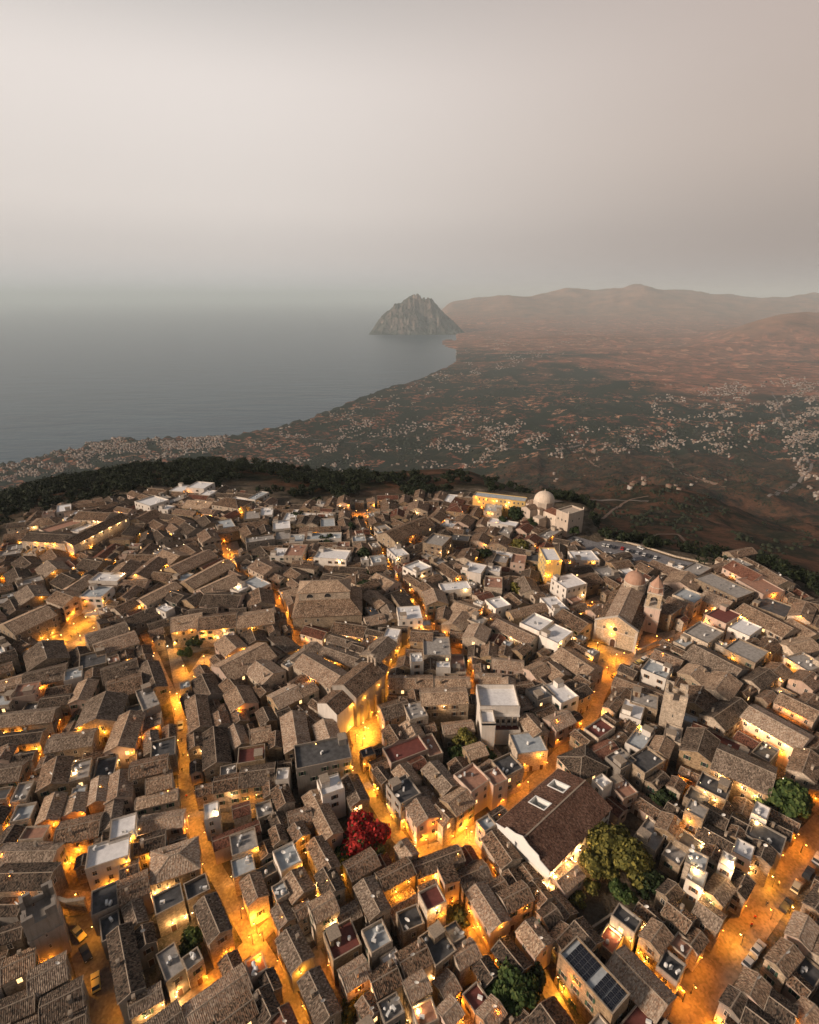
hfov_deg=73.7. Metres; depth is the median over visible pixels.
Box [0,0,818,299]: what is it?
sky
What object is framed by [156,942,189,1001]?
flat roofed house
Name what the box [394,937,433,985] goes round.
stone house
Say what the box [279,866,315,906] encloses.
stone house
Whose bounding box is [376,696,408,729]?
stone house
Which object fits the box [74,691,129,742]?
stone house
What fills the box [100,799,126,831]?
stone house
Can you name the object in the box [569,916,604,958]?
stone house
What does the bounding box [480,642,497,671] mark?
stone house
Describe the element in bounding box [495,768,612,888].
great hall
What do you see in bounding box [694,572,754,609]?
flat roofed house
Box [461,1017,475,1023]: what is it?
stone house
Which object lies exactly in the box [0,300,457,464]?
sea
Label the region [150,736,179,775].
flat roofed house
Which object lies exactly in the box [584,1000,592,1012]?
window
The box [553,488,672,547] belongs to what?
cliff wood
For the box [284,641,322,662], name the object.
stone house
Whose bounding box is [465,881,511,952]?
stone house
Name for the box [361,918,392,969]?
flat roofed house
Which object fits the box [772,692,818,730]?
stone house
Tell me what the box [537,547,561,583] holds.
tall yellow house
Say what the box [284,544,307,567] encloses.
flat roofed house
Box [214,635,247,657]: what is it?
stone house
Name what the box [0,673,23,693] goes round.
stone house
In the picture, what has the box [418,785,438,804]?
stone house
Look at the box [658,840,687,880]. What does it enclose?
flat roofed house
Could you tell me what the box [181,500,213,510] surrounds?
stone house
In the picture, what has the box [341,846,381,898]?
stone house
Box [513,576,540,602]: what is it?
stone house
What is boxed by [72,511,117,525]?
monastery hall
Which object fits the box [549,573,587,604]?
flat roofed house
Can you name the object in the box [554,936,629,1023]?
apartment block
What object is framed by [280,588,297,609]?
stone house
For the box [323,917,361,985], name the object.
flat roofed house
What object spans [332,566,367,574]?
stone house
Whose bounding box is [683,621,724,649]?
flat roofed house
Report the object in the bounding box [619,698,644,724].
flat roofed house
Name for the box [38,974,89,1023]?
stone house
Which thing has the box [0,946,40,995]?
stone house
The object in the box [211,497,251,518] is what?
stone house
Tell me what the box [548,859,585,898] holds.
stone house
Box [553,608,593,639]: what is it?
stone house
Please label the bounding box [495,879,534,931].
stone house
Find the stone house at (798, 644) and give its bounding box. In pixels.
[779,636,818,657]
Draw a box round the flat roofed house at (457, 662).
[450,654,465,675]
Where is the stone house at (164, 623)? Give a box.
[147,614,182,635]
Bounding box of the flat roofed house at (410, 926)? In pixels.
[396,903,424,948]
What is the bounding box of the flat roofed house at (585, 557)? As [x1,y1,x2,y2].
[567,550,599,565]
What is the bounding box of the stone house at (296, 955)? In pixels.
[274,924,314,993]
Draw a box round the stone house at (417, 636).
[409,629,433,648]
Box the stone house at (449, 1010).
[434,993,465,1023]
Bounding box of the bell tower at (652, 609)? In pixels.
[643,575,663,633]
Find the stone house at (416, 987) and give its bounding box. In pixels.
[401,968,432,1023]
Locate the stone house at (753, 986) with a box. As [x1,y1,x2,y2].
[734,966,772,1009]
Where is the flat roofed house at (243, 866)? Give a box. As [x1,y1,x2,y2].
[231,852,255,896]
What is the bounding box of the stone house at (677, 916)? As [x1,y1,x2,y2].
[660,897,696,935]
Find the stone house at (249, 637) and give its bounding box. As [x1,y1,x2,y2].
[239,628,268,646]
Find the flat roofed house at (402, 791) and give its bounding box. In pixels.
[386,774,420,829]
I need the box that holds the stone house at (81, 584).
[62,574,92,592]
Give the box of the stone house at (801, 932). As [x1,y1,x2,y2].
[784,910,818,955]
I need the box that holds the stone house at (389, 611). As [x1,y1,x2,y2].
[380,604,397,625]
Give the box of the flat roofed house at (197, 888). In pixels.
[183,872,210,922]
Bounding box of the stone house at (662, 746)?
[648,735,674,772]
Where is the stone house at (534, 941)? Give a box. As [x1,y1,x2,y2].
[515,916,554,968]
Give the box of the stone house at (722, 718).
[698,696,748,738]
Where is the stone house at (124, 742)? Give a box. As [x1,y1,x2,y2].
[103,710,145,768]
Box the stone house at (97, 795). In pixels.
[87,775,108,813]
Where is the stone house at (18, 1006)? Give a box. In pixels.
[0,989,37,1023]
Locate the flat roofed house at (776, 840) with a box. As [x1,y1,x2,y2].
[745,818,786,874]
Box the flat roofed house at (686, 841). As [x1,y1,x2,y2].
[673,827,704,851]
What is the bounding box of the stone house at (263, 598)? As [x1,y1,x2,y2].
[246,587,275,610]
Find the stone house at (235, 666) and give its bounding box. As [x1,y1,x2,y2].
[210,642,276,684]
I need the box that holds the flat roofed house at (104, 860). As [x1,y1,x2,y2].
[84,833,133,890]
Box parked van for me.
[790,879,803,894]
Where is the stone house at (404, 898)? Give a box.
[387,886,417,935]
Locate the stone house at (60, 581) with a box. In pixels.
[49,571,81,589]
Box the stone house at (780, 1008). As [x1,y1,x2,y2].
[763,987,798,1023]
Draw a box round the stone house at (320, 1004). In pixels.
[297,965,341,1023]
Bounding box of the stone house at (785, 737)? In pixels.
[738,704,815,766]
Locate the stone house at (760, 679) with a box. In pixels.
[740,666,780,703]
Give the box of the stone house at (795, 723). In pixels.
[764,707,813,733]
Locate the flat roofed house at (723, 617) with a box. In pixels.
[703,603,741,638]
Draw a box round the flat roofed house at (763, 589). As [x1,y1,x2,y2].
[736,577,784,601]
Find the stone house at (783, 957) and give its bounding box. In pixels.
[759,937,804,993]
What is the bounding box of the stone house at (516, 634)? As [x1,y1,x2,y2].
[490,618,538,655]
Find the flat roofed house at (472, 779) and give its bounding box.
[453,762,490,814]
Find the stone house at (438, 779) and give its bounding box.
[420,760,459,799]
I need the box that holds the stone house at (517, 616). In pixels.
[505,602,548,624]
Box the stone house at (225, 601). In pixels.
[199,592,246,612]
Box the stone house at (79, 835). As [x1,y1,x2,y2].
[53,812,103,863]
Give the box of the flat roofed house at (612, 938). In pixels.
[599,923,623,964]
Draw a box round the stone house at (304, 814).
[286,806,313,839]
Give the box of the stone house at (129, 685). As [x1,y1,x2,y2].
[105,672,142,705]
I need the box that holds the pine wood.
[0,455,370,524]
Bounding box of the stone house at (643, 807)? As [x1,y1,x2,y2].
[630,791,663,820]
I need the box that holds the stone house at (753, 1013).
[739,998,775,1023]
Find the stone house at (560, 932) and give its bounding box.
[548,920,571,965]
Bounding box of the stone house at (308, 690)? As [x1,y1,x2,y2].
[297,680,318,705]
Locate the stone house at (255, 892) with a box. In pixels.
[239,871,270,926]
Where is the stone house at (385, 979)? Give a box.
[368,958,402,1005]
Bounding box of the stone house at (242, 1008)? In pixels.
[213,989,259,1023]
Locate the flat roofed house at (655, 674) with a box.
[639,658,673,690]
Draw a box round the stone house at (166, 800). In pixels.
[134,787,181,818]
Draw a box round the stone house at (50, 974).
[26,950,73,1004]
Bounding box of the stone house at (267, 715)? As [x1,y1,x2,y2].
[255,707,277,730]
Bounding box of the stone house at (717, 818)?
[701,800,730,831]
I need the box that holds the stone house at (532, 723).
[518,712,549,746]
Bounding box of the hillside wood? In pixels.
[676,540,818,595]
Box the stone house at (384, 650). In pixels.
[358,636,397,668]
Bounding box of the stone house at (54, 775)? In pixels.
[35,755,75,804]
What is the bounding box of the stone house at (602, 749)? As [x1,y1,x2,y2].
[589,738,618,761]
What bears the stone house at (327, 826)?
on the ground
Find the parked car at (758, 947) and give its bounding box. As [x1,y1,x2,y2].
[750,939,766,956]
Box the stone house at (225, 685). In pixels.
[218,678,244,703]
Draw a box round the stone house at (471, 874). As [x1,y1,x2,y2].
[456,859,492,902]
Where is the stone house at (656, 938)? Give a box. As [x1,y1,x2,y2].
[635,917,673,972]
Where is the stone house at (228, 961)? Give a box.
[217,949,244,975]
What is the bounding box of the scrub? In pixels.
[0,357,818,555]
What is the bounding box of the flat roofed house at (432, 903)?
[418,883,446,930]
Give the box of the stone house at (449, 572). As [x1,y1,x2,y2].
[435,562,464,581]
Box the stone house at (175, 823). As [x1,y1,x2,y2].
[138,808,188,840]
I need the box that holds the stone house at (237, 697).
[223,685,258,721]
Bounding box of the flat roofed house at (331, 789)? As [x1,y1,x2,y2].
[317,773,345,818]
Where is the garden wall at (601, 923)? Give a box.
[592,913,611,930]
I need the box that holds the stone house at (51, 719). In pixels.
[0,706,64,735]
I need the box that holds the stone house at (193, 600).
[180,590,203,608]
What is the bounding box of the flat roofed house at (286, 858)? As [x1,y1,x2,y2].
[272,841,302,880]
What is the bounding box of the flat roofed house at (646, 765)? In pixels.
[626,746,665,792]
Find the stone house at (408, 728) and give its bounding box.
[398,719,425,737]
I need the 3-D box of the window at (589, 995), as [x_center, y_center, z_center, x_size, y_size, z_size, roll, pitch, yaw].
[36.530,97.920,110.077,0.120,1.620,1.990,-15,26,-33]
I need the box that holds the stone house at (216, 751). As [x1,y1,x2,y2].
[201,726,231,782]
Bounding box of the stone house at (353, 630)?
[330,621,368,640]
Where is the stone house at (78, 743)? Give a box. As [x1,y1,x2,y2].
[43,727,102,757]
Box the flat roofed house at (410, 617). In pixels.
[396,605,423,638]
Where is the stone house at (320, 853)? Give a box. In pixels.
[305,835,341,877]
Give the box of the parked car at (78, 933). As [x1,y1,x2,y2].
[70,924,86,942]
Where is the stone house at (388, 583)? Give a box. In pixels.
[368,572,401,592]
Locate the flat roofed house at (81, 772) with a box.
[69,757,94,791]
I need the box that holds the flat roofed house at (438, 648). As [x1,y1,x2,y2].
[423,637,450,671]
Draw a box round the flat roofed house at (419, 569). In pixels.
[403,560,431,580]
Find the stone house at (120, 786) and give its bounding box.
[103,769,135,813]
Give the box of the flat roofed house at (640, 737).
[624,724,654,754]
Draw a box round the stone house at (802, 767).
[783,747,818,791]
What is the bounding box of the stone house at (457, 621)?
[441,610,470,638]
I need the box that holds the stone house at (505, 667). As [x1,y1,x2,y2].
[490,656,523,677]
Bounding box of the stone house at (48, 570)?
[34,560,71,588]
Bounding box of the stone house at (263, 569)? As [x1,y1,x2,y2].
[247,559,282,580]
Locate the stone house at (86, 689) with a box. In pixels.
[67,678,101,714]
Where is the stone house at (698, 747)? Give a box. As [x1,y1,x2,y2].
[675,727,720,773]
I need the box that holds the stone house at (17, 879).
[0,862,68,898]
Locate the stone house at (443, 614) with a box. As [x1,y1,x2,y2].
[434,606,452,632]
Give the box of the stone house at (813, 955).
[807,934,818,965]
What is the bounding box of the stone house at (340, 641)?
[325,633,361,650]
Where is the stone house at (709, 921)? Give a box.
[691,896,726,951]
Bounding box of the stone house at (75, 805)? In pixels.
[61,791,90,820]
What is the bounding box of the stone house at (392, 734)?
[381,724,406,746]
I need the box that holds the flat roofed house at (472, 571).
[461,561,486,584]
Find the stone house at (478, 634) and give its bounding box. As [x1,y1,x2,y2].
[462,623,491,657]
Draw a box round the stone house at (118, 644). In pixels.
[92,630,139,656]
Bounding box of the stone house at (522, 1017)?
[501,1007,528,1023]
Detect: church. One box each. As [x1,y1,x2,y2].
[20,531,78,553]
[331,653,385,726]
[520,490,584,536]
[592,568,646,652]
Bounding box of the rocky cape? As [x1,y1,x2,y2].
[368,294,464,334]
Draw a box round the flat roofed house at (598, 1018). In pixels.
[589,1012,607,1023]
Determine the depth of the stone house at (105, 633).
230.13 m
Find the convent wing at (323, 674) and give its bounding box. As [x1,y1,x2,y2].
[292,652,346,699]
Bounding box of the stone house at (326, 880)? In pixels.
[314,866,345,907]
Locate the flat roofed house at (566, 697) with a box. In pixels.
[541,677,578,711]
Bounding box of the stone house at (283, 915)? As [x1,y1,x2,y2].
[269,900,295,936]
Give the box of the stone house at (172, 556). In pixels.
[153,549,190,566]
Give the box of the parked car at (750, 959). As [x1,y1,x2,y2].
[741,951,757,968]
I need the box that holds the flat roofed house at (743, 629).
[724,618,762,643]
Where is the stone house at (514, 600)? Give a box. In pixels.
[503,592,529,609]
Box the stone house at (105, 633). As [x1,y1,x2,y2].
[83,622,128,652]
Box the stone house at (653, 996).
[605,944,676,1023]
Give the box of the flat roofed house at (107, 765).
[92,754,121,778]
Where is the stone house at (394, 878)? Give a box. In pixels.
[375,856,416,898]
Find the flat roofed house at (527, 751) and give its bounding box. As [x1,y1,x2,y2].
[508,731,547,771]
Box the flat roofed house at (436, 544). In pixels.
[423,533,451,557]
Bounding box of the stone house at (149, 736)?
[142,729,158,757]
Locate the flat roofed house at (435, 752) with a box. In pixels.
[421,733,442,763]
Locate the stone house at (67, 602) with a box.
[45,589,82,621]
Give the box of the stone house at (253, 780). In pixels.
[238,762,275,803]
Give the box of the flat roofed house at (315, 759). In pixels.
[294,732,352,798]
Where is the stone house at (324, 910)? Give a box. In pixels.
[306,889,339,948]
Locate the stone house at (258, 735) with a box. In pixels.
[249,723,271,756]
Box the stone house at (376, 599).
[362,590,392,611]
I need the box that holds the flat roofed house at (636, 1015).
[620,1005,653,1023]
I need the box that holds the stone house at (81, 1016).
[53,1005,91,1023]
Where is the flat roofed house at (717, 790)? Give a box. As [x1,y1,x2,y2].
[695,771,731,804]
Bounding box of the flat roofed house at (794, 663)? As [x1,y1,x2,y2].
[783,651,818,675]
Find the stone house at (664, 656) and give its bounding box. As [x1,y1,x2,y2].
[650,648,684,675]
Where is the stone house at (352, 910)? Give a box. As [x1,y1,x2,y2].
[337,899,362,934]
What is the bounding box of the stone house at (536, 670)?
[522,661,551,680]
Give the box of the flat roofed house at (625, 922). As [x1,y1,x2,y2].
[609,902,641,950]
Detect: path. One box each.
[601,496,647,518]
[640,534,685,545]
[654,443,726,486]
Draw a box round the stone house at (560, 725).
[542,709,576,747]
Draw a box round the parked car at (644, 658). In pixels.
[640,655,648,661]
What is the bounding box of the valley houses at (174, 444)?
[0,323,818,499]
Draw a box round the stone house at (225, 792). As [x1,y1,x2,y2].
[212,772,240,808]
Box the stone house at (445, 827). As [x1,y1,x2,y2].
[433,802,454,845]
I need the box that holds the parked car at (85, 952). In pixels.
[78,943,92,963]
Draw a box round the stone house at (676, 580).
[662,571,699,591]
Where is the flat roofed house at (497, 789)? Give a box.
[484,766,508,810]
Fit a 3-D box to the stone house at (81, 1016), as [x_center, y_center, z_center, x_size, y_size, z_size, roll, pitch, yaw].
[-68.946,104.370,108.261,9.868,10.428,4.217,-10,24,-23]
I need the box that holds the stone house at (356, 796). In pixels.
[341,773,369,816]
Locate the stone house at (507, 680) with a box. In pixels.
[500,676,515,688]
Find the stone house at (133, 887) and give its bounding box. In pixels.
[116,868,154,922]
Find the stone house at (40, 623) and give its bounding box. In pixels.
[0,605,60,643]
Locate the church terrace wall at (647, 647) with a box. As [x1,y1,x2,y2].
[634,635,673,654]
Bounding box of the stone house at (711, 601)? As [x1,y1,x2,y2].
[699,590,736,614]
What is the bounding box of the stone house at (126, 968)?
[106,921,146,1023]
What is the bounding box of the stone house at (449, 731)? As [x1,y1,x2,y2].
[441,719,474,747]
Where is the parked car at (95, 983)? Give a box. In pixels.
[90,970,100,994]
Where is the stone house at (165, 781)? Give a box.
[145,769,175,795]
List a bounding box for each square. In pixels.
[45,614,98,655]
[63,889,90,911]
[165,636,212,699]
[221,541,239,560]
[349,717,381,748]
[352,508,379,519]
[585,595,599,606]
[587,641,640,681]
[637,630,675,654]
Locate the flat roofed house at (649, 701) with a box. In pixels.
[630,686,658,723]
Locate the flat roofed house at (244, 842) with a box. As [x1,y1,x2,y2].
[229,827,260,868]
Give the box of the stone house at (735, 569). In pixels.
[721,560,766,581]
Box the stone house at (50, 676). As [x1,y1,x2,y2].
[22,662,69,694]
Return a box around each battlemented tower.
[18,880,71,962]
[658,680,688,734]
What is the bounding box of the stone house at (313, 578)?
[306,576,319,580]
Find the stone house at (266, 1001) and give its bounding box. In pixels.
[252,983,279,1023]
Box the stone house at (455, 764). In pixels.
[447,757,468,775]
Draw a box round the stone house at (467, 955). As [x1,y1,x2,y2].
[452,936,482,987]
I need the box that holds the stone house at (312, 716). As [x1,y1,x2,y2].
[291,703,320,739]
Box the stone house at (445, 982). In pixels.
[431,968,462,1006]
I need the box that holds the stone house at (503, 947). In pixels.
[490,934,532,974]
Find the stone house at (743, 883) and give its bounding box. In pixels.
[729,870,755,916]
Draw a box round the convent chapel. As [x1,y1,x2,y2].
[316,690,353,732]
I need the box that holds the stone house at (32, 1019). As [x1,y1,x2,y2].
[7,1011,37,1023]
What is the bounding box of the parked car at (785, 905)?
[779,897,793,913]
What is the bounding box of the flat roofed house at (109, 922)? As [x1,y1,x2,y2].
[99,909,122,959]
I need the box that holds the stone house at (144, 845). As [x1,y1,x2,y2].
[133,828,168,871]
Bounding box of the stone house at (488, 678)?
[478,673,501,683]
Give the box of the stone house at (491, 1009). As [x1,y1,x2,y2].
[474,994,507,1023]
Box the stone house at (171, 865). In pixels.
[149,835,202,895]
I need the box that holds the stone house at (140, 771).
[128,753,171,796]
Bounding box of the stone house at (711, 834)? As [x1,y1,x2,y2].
[694,822,735,853]
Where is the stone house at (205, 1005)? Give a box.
[181,963,253,1023]
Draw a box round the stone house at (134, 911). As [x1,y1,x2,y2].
[121,897,148,929]
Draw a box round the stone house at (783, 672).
[764,662,793,688]
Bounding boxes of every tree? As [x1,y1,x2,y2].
[177,647,192,657]
[180,925,202,952]
[185,635,202,646]
[318,534,333,541]
[334,843,351,867]
[340,809,390,857]
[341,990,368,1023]
[348,522,355,529]
[355,546,370,557]
[356,579,369,584]
[446,745,463,760]
[446,903,469,928]
[452,727,477,745]
[475,547,493,557]
[483,956,539,1016]
[498,516,507,521]
[507,506,523,521]
[508,582,519,594]
[509,538,529,549]
[527,517,537,525]
[528,960,545,995]
[569,526,579,535]
[578,848,619,880]
[583,877,600,896]
[586,821,631,856]
[608,877,638,904]
[610,833,655,889]
[635,869,664,899]
[649,786,676,804]
[654,798,664,806]
[752,777,814,818]
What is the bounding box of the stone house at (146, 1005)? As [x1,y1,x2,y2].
[127,981,166,1023]
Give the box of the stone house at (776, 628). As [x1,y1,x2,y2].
[734,603,799,640]
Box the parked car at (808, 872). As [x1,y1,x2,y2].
[802,865,814,880]
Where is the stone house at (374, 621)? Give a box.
[363,613,386,629]
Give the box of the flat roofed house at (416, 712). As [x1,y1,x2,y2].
[403,701,427,729]
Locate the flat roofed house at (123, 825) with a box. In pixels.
[108,812,139,844]
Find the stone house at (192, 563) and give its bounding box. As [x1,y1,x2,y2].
[164,549,217,574]
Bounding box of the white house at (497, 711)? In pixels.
[475,684,520,749]
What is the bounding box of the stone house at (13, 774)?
[0,760,32,789]
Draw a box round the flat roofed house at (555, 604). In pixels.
[539,595,569,615]
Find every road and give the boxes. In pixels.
[259,430,402,442]
[476,442,671,449]
[555,499,638,501]
[767,392,812,496]
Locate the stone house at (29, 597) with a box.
[13,585,49,609]
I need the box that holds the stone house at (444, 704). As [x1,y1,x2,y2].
[419,685,468,725]
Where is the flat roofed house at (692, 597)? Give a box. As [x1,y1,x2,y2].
[672,587,705,618]
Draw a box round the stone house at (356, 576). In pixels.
[344,570,371,585]
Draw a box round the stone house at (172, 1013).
[143,999,185,1023]
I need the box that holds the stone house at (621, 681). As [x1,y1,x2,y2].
[610,674,663,714]
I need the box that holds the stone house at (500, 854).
[481,829,522,876]
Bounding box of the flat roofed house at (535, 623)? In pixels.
[519,612,553,635]
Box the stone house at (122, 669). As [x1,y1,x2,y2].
[100,658,138,690]
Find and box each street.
[34,719,69,774]
[64,883,124,1023]
[140,632,180,707]
[172,705,308,1023]
[179,937,257,1005]
[188,808,256,822]
[236,569,306,646]
[250,917,273,946]
[311,946,342,1011]
[351,745,467,856]
[372,642,409,717]
[382,553,475,694]
[462,924,491,957]
[463,835,494,877]
[465,615,702,841]
[474,715,502,758]
[541,969,575,1023]
[667,814,818,1023]
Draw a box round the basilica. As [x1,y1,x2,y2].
[292,578,362,634]
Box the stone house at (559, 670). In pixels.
[546,661,572,681]
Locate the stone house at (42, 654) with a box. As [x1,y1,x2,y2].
[22,640,71,671]
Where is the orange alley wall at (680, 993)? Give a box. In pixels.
[637,936,685,999]
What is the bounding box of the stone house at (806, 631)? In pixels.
[784,618,818,643]
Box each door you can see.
[170,923,177,931]
[176,987,183,996]
[600,955,606,964]
[608,638,615,646]
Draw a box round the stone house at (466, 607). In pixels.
[450,600,482,617]
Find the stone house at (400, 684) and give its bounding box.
[388,675,433,693]
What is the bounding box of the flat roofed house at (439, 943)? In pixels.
[418,920,456,985]
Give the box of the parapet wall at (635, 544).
[604,539,711,564]
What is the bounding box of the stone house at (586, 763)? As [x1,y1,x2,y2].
[556,744,609,784]
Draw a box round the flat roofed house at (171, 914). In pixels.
[152,883,188,937]
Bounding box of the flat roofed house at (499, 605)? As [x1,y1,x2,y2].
[484,596,510,618]
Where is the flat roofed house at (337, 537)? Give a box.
[306,531,341,542]
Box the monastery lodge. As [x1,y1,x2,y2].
[28,517,63,530]
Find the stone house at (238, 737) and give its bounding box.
[228,723,249,761]
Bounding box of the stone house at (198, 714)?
[184,694,212,734]
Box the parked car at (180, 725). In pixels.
[178,720,183,730]
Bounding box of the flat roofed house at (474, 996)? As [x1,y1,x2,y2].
[461,981,487,1020]
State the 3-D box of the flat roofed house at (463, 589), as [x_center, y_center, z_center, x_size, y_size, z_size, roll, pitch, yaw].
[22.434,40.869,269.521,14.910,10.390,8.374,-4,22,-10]
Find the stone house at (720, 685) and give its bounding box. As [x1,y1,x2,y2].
[700,670,742,700]
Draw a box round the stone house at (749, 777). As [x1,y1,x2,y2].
[709,743,777,802]
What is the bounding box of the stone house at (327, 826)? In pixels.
[301,788,343,850]
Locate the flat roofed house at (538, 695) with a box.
[525,683,555,707]
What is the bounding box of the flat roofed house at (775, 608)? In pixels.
[750,596,791,620]
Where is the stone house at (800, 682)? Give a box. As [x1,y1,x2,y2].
[786,669,818,697]
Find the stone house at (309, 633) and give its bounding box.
[300,623,329,645]
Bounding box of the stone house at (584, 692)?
[569,682,593,712]
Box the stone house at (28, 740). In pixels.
[0,727,49,756]
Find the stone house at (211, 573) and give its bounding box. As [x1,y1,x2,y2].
[178,559,236,593]
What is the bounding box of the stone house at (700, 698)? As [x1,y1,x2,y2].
[685,684,717,716]
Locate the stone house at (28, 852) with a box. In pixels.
[0,841,71,873]
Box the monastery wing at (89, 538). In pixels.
[62,513,129,559]
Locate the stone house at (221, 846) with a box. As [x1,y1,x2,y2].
[211,820,261,864]
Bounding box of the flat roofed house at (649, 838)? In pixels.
[633,816,664,861]
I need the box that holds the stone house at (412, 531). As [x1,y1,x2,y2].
[377,517,434,552]
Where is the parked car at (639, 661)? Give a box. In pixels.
[635,659,643,664]
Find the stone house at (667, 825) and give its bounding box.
[654,811,685,850]
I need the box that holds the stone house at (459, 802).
[438,785,476,837]
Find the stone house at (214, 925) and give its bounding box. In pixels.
[192,891,234,968]
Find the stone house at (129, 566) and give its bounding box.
[111,559,143,576]
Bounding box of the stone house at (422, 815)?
[404,796,440,847]
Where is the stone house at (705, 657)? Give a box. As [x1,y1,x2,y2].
[681,644,750,679]
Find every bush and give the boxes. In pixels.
[178,941,197,957]
[371,841,385,854]
[486,746,496,759]
[568,889,586,909]
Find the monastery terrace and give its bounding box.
[39,519,85,531]
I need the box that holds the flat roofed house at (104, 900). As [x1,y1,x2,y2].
[91,880,123,935]
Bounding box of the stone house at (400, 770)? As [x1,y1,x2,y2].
[391,762,421,787]
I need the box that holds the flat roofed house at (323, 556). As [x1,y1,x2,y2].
[313,546,351,570]
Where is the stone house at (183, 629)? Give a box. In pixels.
[170,612,202,648]
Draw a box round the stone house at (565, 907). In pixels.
[551,889,578,924]
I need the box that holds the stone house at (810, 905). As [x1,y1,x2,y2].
[800,883,818,920]
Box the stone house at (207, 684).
[190,673,224,704]
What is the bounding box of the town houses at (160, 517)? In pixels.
[0,481,818,1023]
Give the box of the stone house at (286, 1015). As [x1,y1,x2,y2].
[270,1002,298,1023]
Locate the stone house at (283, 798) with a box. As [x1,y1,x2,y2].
[270,783,295,816]
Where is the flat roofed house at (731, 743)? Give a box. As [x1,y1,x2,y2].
[709,730,751,754]
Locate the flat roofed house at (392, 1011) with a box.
[377,991,404,1023]
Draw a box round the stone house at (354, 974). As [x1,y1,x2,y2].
[337,953,371,1004]
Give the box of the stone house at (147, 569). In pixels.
[126,556,167,578]
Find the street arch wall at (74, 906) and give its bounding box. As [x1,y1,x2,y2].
[57,896,88,915]
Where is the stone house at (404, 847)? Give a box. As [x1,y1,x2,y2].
[394,838,419,861]
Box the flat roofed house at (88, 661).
[78,646,107,671]
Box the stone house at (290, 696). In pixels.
[266,684,302,712]
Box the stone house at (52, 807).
[34,791,67,832]
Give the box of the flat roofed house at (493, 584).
[484,576,502,596]
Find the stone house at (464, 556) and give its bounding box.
[455,548,478,564]
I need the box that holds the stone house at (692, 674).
[677,663,710,684]
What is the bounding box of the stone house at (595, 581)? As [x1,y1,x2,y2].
[577,573,603,596]
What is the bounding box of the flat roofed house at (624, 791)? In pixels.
[609,774,637,812]
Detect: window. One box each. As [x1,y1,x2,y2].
[16,977,23,984]
[40,791,48,796]
[58,786,65,791]
[73,842,82,847]
[87,838,94,843]
[138,810,145,814]
[142,1008,153,1018]
[153,806,160,810]
[166,803,173,807]
[171,829,178,834]
[172,976,182,985]
[218,935,226,944]
[230,791,237,795]
[254,787,260,791]
[256,909,264,916]
[323,918,331,924]
[331,794,337,799]
[355,984,363,993]
[443,959,450,968]
[465,1004,470,1015]
[510,911,517,917]
[522,912,529,918]
[557,978,564,989]
[559,969,566,980]
[568,998,575,1009]
[571,983,578,995]
[572,975,580,986]
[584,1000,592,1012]
[586,991,594,1003]
[643,954,651,963]
[645,946,653,956]
[661,976,667,984]
[664,862,671,869]
[699,922,705,930]
[700,762,707,767]
[730,902,736,910]
[732,895,739,902]
[764,974,774,985]
[767,965,777,977]
[808,911,814,919]
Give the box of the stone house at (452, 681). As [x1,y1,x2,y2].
[434,676,470,692]
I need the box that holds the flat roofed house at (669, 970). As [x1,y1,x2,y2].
[654,949,685,994]
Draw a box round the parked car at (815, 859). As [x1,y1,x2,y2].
[811,851,818,865]
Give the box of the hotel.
[472,491,526,516]
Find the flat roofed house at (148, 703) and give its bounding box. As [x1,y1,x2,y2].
[135,682,163,722]
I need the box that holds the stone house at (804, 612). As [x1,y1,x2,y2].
[787,602,816,624]
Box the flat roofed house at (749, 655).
[722,638,770,670]
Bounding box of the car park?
[567,536,691,565]
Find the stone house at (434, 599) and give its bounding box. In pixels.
[422,588,448,618]
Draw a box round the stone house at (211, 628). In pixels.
[197,611,237,647]
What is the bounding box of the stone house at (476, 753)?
[462,741,488,765]
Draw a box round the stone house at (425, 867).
[411,844,465,894]
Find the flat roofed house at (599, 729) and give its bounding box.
[584,717,614,744]
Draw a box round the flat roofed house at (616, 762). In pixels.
[604,748,636,780]
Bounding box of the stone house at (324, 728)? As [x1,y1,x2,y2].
[312,718,339,740]
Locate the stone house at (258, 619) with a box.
[236,608,274,637]
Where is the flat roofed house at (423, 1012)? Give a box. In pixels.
[411,996,438,1023]
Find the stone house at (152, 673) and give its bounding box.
[138,660,170,705]
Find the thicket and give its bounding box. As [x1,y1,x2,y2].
[287,468,558,497]
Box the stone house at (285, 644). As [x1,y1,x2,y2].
[267,634,301,654]
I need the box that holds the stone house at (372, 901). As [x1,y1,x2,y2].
[353,875,391,932]
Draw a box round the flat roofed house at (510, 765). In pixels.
[491,752,523,797]
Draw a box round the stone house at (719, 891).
[701,872,735,913]
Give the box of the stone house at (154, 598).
[137,582,182,609]
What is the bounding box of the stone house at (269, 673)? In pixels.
[246,659,286,688]
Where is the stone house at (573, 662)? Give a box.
[550,647,603,684]
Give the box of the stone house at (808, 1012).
[794,995,818,1023]
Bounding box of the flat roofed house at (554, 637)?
[538,623,572,655]
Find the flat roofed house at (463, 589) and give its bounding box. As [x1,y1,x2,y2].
[439,581,471,604]
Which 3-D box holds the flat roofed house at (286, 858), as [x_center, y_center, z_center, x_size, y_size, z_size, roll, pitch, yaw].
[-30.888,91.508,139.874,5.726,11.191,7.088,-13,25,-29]
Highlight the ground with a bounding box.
[0,284,818,1023]
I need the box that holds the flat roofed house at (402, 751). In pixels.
[382,734,428,776]
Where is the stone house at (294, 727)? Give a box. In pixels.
[279,710,310,772]
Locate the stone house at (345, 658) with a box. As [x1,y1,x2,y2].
[318,644,360,671]
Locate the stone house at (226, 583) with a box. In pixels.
[193,574,240,593]
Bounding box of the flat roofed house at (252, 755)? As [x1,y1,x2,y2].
[237,743,267,771]
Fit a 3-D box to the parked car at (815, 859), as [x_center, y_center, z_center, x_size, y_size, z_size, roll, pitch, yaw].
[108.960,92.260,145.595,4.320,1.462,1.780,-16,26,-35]

